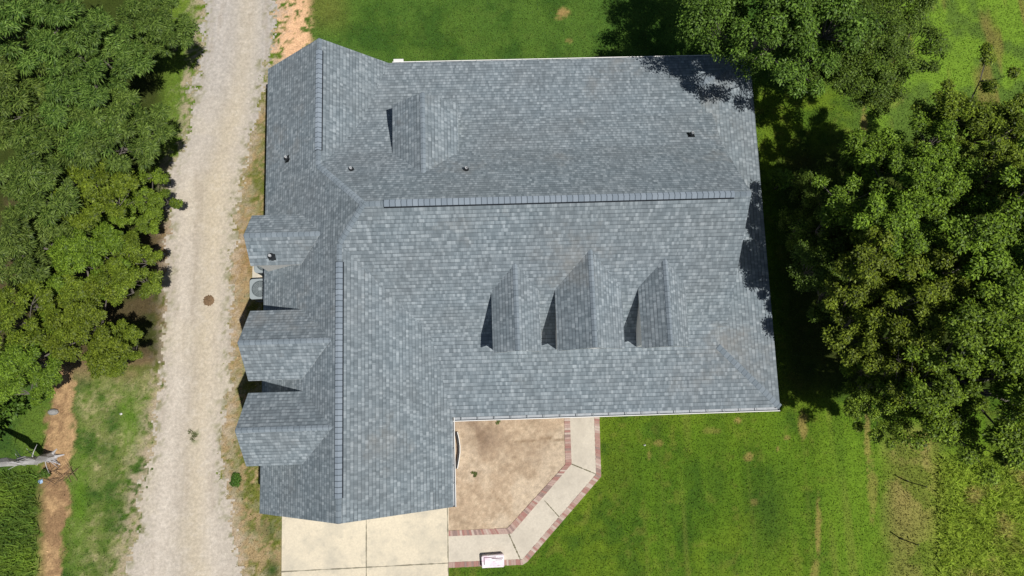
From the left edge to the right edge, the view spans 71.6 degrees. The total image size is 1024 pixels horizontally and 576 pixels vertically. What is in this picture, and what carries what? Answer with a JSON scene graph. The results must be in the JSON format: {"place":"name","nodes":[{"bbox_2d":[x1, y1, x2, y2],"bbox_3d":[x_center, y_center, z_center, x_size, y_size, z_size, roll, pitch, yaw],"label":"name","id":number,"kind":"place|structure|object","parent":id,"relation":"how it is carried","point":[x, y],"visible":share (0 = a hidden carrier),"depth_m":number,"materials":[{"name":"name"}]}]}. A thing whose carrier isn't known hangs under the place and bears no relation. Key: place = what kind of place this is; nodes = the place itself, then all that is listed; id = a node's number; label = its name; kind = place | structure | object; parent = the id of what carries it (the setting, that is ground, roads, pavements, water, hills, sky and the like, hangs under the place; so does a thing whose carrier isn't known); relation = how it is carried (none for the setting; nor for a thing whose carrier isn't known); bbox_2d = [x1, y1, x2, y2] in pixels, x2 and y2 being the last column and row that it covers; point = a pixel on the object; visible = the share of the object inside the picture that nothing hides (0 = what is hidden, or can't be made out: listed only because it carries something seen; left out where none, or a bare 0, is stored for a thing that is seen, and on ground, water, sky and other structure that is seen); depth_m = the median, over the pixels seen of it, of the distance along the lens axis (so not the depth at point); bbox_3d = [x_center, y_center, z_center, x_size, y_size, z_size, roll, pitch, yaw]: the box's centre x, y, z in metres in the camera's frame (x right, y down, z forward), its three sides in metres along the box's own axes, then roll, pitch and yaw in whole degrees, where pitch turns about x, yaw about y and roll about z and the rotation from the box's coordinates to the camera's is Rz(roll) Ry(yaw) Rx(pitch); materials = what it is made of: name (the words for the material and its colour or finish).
{"place":"outdoors","nodes":[
{"label":"outdoors","id":0,"kind":"place"},
{"bbox_2d":[126,0,278,575],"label":"gravel road","id":1,"kind":"structure","parent":0,"point":[185,505],"depth_m":29.91,"materials":[{"name":"beige gravel"}]},
{"bbox_2d":[188,429,196,441],"bbox_3d":[-13.116,6.012,29.040,0.520,0.108,0.418,35,82,4],"label":"weed","id":2,"kind":"object","parent":1,"relation":"on","point":[194,434],"visible":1,"depth_m":29.04,"materials":[{"name":"green plant"}]},
{"bbox_2d":[203,295,214,305],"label":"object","id":3,"kind":"object","parent":1,"relation":"on","point":[208,300],"visible":1,"depth_m":29.96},
{"bbox_2d":[281,508,448,575],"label":"driveway","id":4,"kind":"structure","parent":0,"point":[414,544],"depth_m":28.52,"materials":[{"name":"beige concrete"}]},
{"bbox_2d":[0,0,1023,575],"bbox_3d":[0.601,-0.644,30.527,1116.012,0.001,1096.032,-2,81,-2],"label":"ground","id":5,"kind":"structure","parent":0,"point":[60,436],"depth_m":29.55,"materials":[{"name":"green plant"}]},
{"bbox_2d":[0,395,27,438],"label":"shrub","id":6,"kind":"object","parent":5,"relation":"on","point":[12,407],"visible":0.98,"depth_m":28.48,"materials":[{"name":"green plant"}]},
{"bbox_2d":[0,445,63,471],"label":"dead tree","id":7,"kind":"object","parent":5,"relation":"on","point":[52,456],"visible":1,"depth_m":27.56,"materials":[{"name":"grey wood"}]},
{"bbox_2d":[0,56,66,150],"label":"tree","id":8,"kind":"object","parent":5,"relation":"on","point":[16,103],"visible":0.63,"depth_m":26.45,"materials":[{"name":"green plant"}]},
{"bbox_2d":[0,312,78,407],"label":"tree","id":9,"kind":"object","parent":5,"relation":"on","point":[15,360],"visible":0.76,"depth_m":26.06,"materials":[{"name":"green plant"}]},
{"bbox_2d":[0,0,83,77],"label":"tree","id":10,"kind":"object","parent":5,"relation":"on","point":[44,45],"visible":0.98,"depth_m":26.42,"materials":[{"name":"green plant"}]},
{"bbox_2d":[38,468,50,478],"bbox_3d":[-18.811,7.468,28.504,0.633,0.421,0.457,-2,81,-2],"label":"shrub","id":11,"kind":"object","parent":5,"relation":"on","point":[43,473],"visible":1,"depth_m":28.45,"materials":[{"name":"green plant"}]},
{"bbox_2d":[0,201,93,286],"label":"tree","id":12,"kind":"object","parent":5,"relation":"on","point":[21,238],"visible":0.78,"depth_m":25.86,"materials":[{"name":"green plant"}]},
{"bbox_2d":[0,112,96,227],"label":"tree","id":13,"kind":"object","parent":5,"relation":"on","point":[34,149],"visible":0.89,"depth_m":25.78,"materials":[{"name":"green plant"}]},
{"bbox_2d":[0,263,103,352],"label":"tree","id":14,"kind":"object","parent":5,"relation":"on","point":[10,311],"visible":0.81,"depth_m":26.03,"materials":[{"name":"green plant"}]},
{"bbox_2d":[48,409,58,414],"bbox_3d":[-18.774,5.071,29.029,0.429,0.220,0.268,-2,81,-2],"label":"stone","id":15,"kind":"object","parent":5,"relation":"on","point":[53,411],"visible":1,"depth_m":28.97,"materials":[{"name":"white stone"}]},
{"bbox_2d":[41,460,76,487],"bbox_3d":[-18.184,7.462,28.627,1.558,0.308,0.942,-15,81,-4],"label":"brush pile","id":16,"kind":"object","parent":5,"relation":"on","point":[59,475],"visible":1,"depth_m":28.59,"materials":[{"name":"wood"}]},
{"bbox_2d":[38,274,132,377],"bbox_3d":[-16.018,1.727,27.718,3.517,4.227,3.887,-13,81,-3],"label":"tree","id":17,"kind":"object","parent":5,"relation":"on","point":[77,319],"visible":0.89,"depth_m":26.13,"materials":[{"name":"green plant"}]},
{"bbox_2d":[39,203,131,301],"bbox_3d":[-16.189,-1.254,28.156,3.595,4.321,3.974,6,81,0],"label":"tree","id":18,"kind":"object","parent":5,"relation":"on","point":[64,256],"visible":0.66,"depth_m":26.39,"materials":[{"name":"green plant"}]},
{"bbox_2d":[36,57,138,158],"bbox_3d":[-16.252,-6.667,28.397,3.481,5.602,4.863,-35,83,-7],"label":"tree","id":19,"kind":"object","parent":5,"relation":"on","point":[63,95],"visible":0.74,"depth_m":26.27,"materials":[{"name":"green plant"}]},
{"bbox_2d":[47,137,140,230],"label":"tree","id":20,"kind":"object","parent":5,"relation":"on","point":[107,185],"visible":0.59,"depth_m":26.54,"materials":[{"name":"green plant"}]},
{"bbox_2d":[37,0,155,91],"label":"tree","id":21,"kind":"object","parent":5,"relation":"on","point":[88,34],"visible":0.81,"depth_m":27.31,"materials":[{"name":"green plant"}]},
{"bbox_2d":[80,318,143,378],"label":"tree","id":22,"kind":"object","parent":5,"relation":"on","point":[123,333],"visible":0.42,"depth_m":26.87,"materials":[{"name":"green plant"}]},
{"bbox_2d":[69,230,163,306],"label":"tree","id":23,"kind":"object","parent":5,"relation":"on","point":[124,278],"visible":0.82,"depth_m":26.82,"materials":[{"name":"green plant"}]},
{"bbox_2d":[58,88,175,180],"bbox_3d":[-14.856,-5.472,28.421,4.218,5.223,4.124,10,81,0],"label":"tree","id":24,"kind":"object","parent":5,"relation":"on","point":[115,110],"visible":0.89,"depth_m":26.34,"materials":[{"name":"green plant"}]},
{"bbox_2d":[101,160,182,235],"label":"tree","id":25,"kind":"object","parent":5,"relation":"on","point":[149,201],"visible":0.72,"depth_m":27.95,"materials":[{"name":"green plant"}]},
{"bbox_2d":[115,0,200,58],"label":"tree","id":26,"kind":"object","parent":5,"relation":"on","point":[153,29],"visible":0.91,"depth_m":28.03,"materials":[{"name":"green plant"}]},
{"bbox_2d":[229,472,240,486],"bbox_3d":[-11.201,7.770,28.758,0.534,0.189,0.650,-2,81,-2],"label":"weed","id":27,"kind":"object","parent":5,"relation":"on","point":[236,476],"visible":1,"depth_m":28.76,"materials":[{"name":"green plant"}]},
{"bbox_2d":[252,266,263,278],"bbox_3d":[-10.019,-0.589,30.254,2.033,0.110,2.166,-2,81,-2],"label":"concrete pad","id":28,"kind":"object","parent":5,"relation":"on","point":[256,275],"visible":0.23,"depth_m":30.17,"materials":[{"name":"beige concrete"}]},
{"bbox_2d":[250,278,263,301],"bbox_3d":[-10.392,0.092,29.630,0.844,0.885,0.844,-3,81,-2],"label":"air conditioner","id":29,"kind":"object","parent":28,"relation":"on","point":[257,290],"visible":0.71,"depth_m":29.24,"materials":[{"name":"grey metal"}]},
{"bbox_2d":[254,266,263,275],"bbox_3d":[-10.269,-0.987,29.809,0.844,0.885,0.844,-2,81,-2],"label":"air conditioner","id":30,"kind":"object","parent":28,"relation":"on","point":[259,270],"visible":0.09,"depth_m":29.38,"materials":[{"name":"grey metal"}]},
{"bbox_2d":[449,559,522,567],"bbox_3d":[-1.070,11.075,28.567,3.006,0.106,0.224,-2,81,-2],"label":"brick edging","id":31,"kind":"object","parent":5,"relation":"on","point":[475,563],"visible":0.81,"depth_m":28.52,"materials":[{"name":"red brick"}]},
{"bbox_2d":[482,553,503,567],"bbox_3d":[-0.759,10.911,28.408,0.900,0.298,0.480,-3,81,-2],"label":"shingle package","id":32,"kind":"object","parent":31,"relation":"on","point":[492,560],"visible":1,"depth_m":28.28},
{"bbox_2d":[235,38,781,523],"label":"house","id":33,"kind":"structure","parent":5,"relation":"on","point":[435,250],"depth_m":25.43,"materials":[{"name":"grey tile"}]},
{"bbox_2d":[449,418,568,531],"bbox_3d":[-0.212,7.330,29.181,5.310,0.014,5.040,-2,81,-2],"label":"dirt bed","id":34,"kind":"object","parent":5,"relation":"on","point":[517,466],"visible":0.73,"depth_m":29.18,"materials":[{"name":"brown soil"}]},
{"bbox_2d":[455,432,460,468],"bbox_3d":[-2.222,6.665,29.162,0.208,0.200,1.471,-1,81,-1],"label":"garden edging","id":35,"kind":"object","parent":34,"relation":"on","point":[458,443],"visible":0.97,"depth_m":29.10,"materials":[{"name":"rubber"}]},
{"bbox_2d":[449,418,571,535],"bbox_3d":[0.489,8.066,29.097,1.930,0.107,7.138,44,82,5],"label":"brick edging","id":36,"kind":"object","parent":5,"relation":"on","point":[537,499],"visible":0.96,"depth_m":28.93,"materials":[{"name":"red brick"}]},
{"bbox_2d":[449,417,595,561],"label":"walkway","id":37,"kind":"structure","parent":5,"relation":"on","point":[542,517],"depth_m":28.90,"materials":[{"name":"grey concrete"}]},
{"bbox_2d":[508,464,595,556],"bbox_3d":[1.514,9.010,28.931,1.235,0.001,4.681,42,82,5],"label":"path joint","id":38,"kind":"object","parent":37,"relation":"on","point":[550,507],"visible":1,"depth_m":28.93,"materials":[{"name":"grey concrete"}]},
{"bbox_2d":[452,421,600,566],"bbox_3d":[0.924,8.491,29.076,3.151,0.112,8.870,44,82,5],"label":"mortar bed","id":39,"kind":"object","parent":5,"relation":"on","point":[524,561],"visible":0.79,"depth_m":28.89,"materials":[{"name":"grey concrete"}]},
{"bbox_2d":[523,417,600,561],"bbox_3d":[2.596,8.255,29.117,1.462,0.107,6.836,26,81,3],"label":"brick edging","id":40,"kind":"object","parent":5,"relation":"on","point":[597,476],"visible":0.94,"depth_m":29.02,"materials":[{"name":"red brick"}]},
{"bbox_2d":[767,168,793,190],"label":"sapling","id":41,"kind":"object","parent":5,"relation":"on","point":[779,178],"visible":1,"depth_m":30.32,"materials":[{"name":"green plant"}]},
{"bbox_2d":[674,0,887,98],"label":"broadleaf tree","id":42,"kind":"object","parent":5,"relation":"on","point":[790,27],"visible":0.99,"depth_m":24.70,"materials":[{"name":"green plant"}]},
{"bbox_2d":[776,154,872,252],"bbox_3d":[12.555,-2.758,28.402,4.397,5.686,4.340,15,81,1],"label":"oak tree","id":43,"kind":"object","parent":5,"relation":"on","point":[804,179],"visible":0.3,"depth_m":27.02,"materials":[{"name":"green plant"}]},
{"bbox_2d":[786,182,904,325],"bbox_3d":[12.242,-0.970,27.565,4.896,6.789,5.500,12,81,1],"label":"broadleaf tree","id":44,"kind":"object","parent":5,"relation":"on","point":[817,269],"visible":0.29,"depth_m":25.18,"materials":[{"name":"green plant"}]},
{"bbox_2d":[783,0,952,119],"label":"broadleaf tree","id":45,"kind":"object","parent":5,"relation":"on","point":[855,76],"visible":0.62,"depth_m":25.86,"materials":[{"name":"green plant"}]},
{"bbox_2d":[811,107,984,281],"bbox_3d":[13.540,-2.827,26.733,6.016,9.148,6.092,29,81,3],"label":"oak tree","id":46,"kind":"object","parent":5,"relation":"on","point":[921,178],"visible":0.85,"depth_m":23.66,"materials":[{"name":"green plant"}]},
{"bbox_2d":[839,331,992,449],"bbox_3d":[13.765,3.658,26.656,4.719,7.147,4.600,1,81,-1],"label":"oak tree","id":47,"kind":"object","parent":5,"relation":"on","point":[862,392],"visible":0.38,"depth_m":24.40,"materials":[{"name":"green plant"}]},
{"bbox_2d":[821,224,1023,404],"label":"oak tree","id":48,"kind":"object","parent":5,"relation":"on","point":[910,320],"visible":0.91,"depth_m":22.99,"materials":[{"name":"green plant"}]},
{"bbox_2d":[881,280,1023,486],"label":"oak tree","id":49,"kind":"object","parent":5,"relation":"on","point":[1004,371],"visible":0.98,"depth_m":21.97,"materials":[{"name":"green plant"}]},
{"bbox_2d":[901,134,1023,357],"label":"oak tree","id":50,"kind":"object","parent":5,"relation":"on","point":[995,244],"visible":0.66,"depth_m":22.10,"materials":[{"name":"green plant"}]},
{"bbox_2d":[909,42,1023,203],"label":"oak tree","id":51,"kind":"object","parent":5,"relation":"on","point":[1001,130],"visible":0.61,"depth_m":24.36,"materials":[{"name":"green plant"}]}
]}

